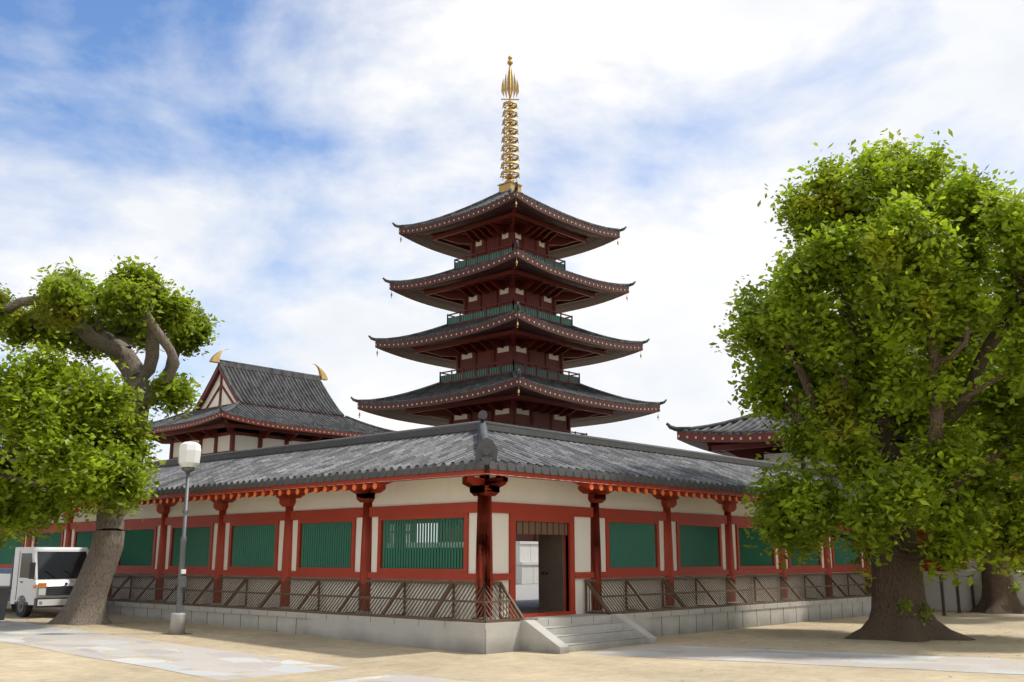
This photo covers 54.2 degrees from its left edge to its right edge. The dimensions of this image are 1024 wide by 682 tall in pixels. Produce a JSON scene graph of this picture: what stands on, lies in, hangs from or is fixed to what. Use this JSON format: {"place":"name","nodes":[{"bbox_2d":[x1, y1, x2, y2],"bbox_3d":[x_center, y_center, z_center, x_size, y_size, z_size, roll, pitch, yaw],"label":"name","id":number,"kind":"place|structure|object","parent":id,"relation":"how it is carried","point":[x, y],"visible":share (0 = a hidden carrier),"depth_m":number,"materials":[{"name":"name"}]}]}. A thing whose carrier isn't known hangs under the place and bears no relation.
{"place":"outdoors","nodes":[
{"label":"outdoors","id":0,"kind":"place"},
{"bbox_2d":[475,410,497,464],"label":"corridor corner hip ridge","id":1,"kind":"structure","parent":0,"point":[486,450],"depth_m":23.94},
{"bbox_2d":[0,602,1023,681],"bbox_3d":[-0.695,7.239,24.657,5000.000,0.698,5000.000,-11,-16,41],"label":"ground","id":2,"kind":"structure","parent":0,"point":[21,663],"depth_m":22.27,"materials":[{"name":"beige sand"}]},
{"bbox_2d":[0,547,88,616],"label":"white truck","id":3,"kind":"object","parent":2,"relation":"on","point":[40,577],"visible":0.69,"depth_m":33.33,"materials":[{"name":"paint"}]},
{"bbox_2d":[0,331,166,547],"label":"neighbour tree","id":4,"kind":"object","parent":2,"relation":"on","point":[69,435],"visible":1,"depth_m":28.61,"materials":[{"name":"green plant"}]},
{"bbox_2d":[0,255,224,624],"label":"tree","id":5,"kind":"object","parent":2,"relation":"on","point":[133,305],"visible":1,"depth_m":31.81,"materials":[{"name":"green plant"}]},
{"bbox_2d":[162,441,200,634],"bbox_3d":[-9.244,5.511,28.166,0.660,5.370,0.660,-11,-16,41],"label":"lamp post","id":6,"kind":"object","parent":2,"relation":"on","point":[189,453],"visible":0.96,"depth_m":28.15,"materials":[{"name":"painted steel"},{"name":"concrete"},{"name":"white frosted glass"}]},
{"bbox_2d":[0,421,646,653],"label":"wing corridor","id":7,"kind":"structure","parent":2,"relation":"on","point":[274,534],"depth_m":29.40,"materials":[{"name":"grey tile"}]},
{"bbox_2d":[38,616,1020,678],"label":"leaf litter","id":8,"kind":"object","parent":2,"relation":"on","point":[678,660],"visible":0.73,"depth_m":26.14,"materials":[{"name":"brown plant"}]},
{"bbox_2d":[312,421,871,653],"bbox_3d":[7.901,7.202,37.201,8.140,6.084,32.510,-11,-16,41],"label":"temple corridor","id":9,"kind":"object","parent":2,"relation":"on","point":[677,557],"depth_m":29.29,"materials":[{"name":"grey tile"}]},
{"bbox_2d":[666,350,1023,610],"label":"temple building","id":10,"kind":"structure","parent":2,"relation":"on","point":[730,437],"depth_m":48.55,"materials":[{"name":"grey tile"}]},
{"bbox_2d":[709,128,1023,641],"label":"tree","id":11,"kind":"object","parent":2,"relation":"on","point":[888,237],"visible":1,"depth_m":27.61,"materials":[{"name":"green plant"}]},
{"bbox_2d":[896,581,1022,624],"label":"trunk shoots","id":12,"kind":"object","parent":11,"relation":"attached to","point":[905,605],"visible":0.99,"depth_m":27.59,"materials":[{"name":"green plant"}]},
{"bbox_2d":[855,341,1023,613],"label":"tree","id":13,"kind":"object","parent":2,"relation":"on","point":[997,597],"visible":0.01,"depth_m":40.62,"materials":[{"name":"brown plant"}]},
{"bbox_2d":[939,574,974,615],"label":"barrier posts","id":14,"kind":"object","parent":2,"relation":"on","point":[957,598],"visible":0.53,"depth_m":40.69,"materials":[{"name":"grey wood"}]},
{"bbox_2d":[0,620,1023,681],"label":"paved path","id":15,"kind":"structure","parent":0,"point":[208,663],"depth_m":22.28,"materials":[{"name":"stone"}]},
{"bbox_2d":[0,587,11,619],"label":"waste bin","id":16,"kind":"object","parent":15,"relation":"on","point":[4,593],"visible":1,"depth_m":30.94,"materials":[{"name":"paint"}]},
{"bbox_2d":[0,0,1023,542],"label":"sky","id":17,"kind":"structure","parent":0,"point":[267,154],"materials":[{"name":"blue"}]},
{"bbox_2d":[516,584,538,602],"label":"courtyard ground","id":18,"kind":"structure","parent":0,"point":[527,593],"depth_m":43.51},
{"bbox_2d":[147,349,414,542],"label":"temple hall","id":19,"kind":"structure","parent":18,"relation":"on","point":[246,406],"depth_m":91.65,"materials":[{"name":"grey tile"}]},
{"bbox_2d":[350,55,666,583],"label":"pagoda","id":20,"kind":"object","parent":18,"relation":"on","point":[509,345],"visible":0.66,"depth_m":73.61,"materials":[{"name":"red paint"}]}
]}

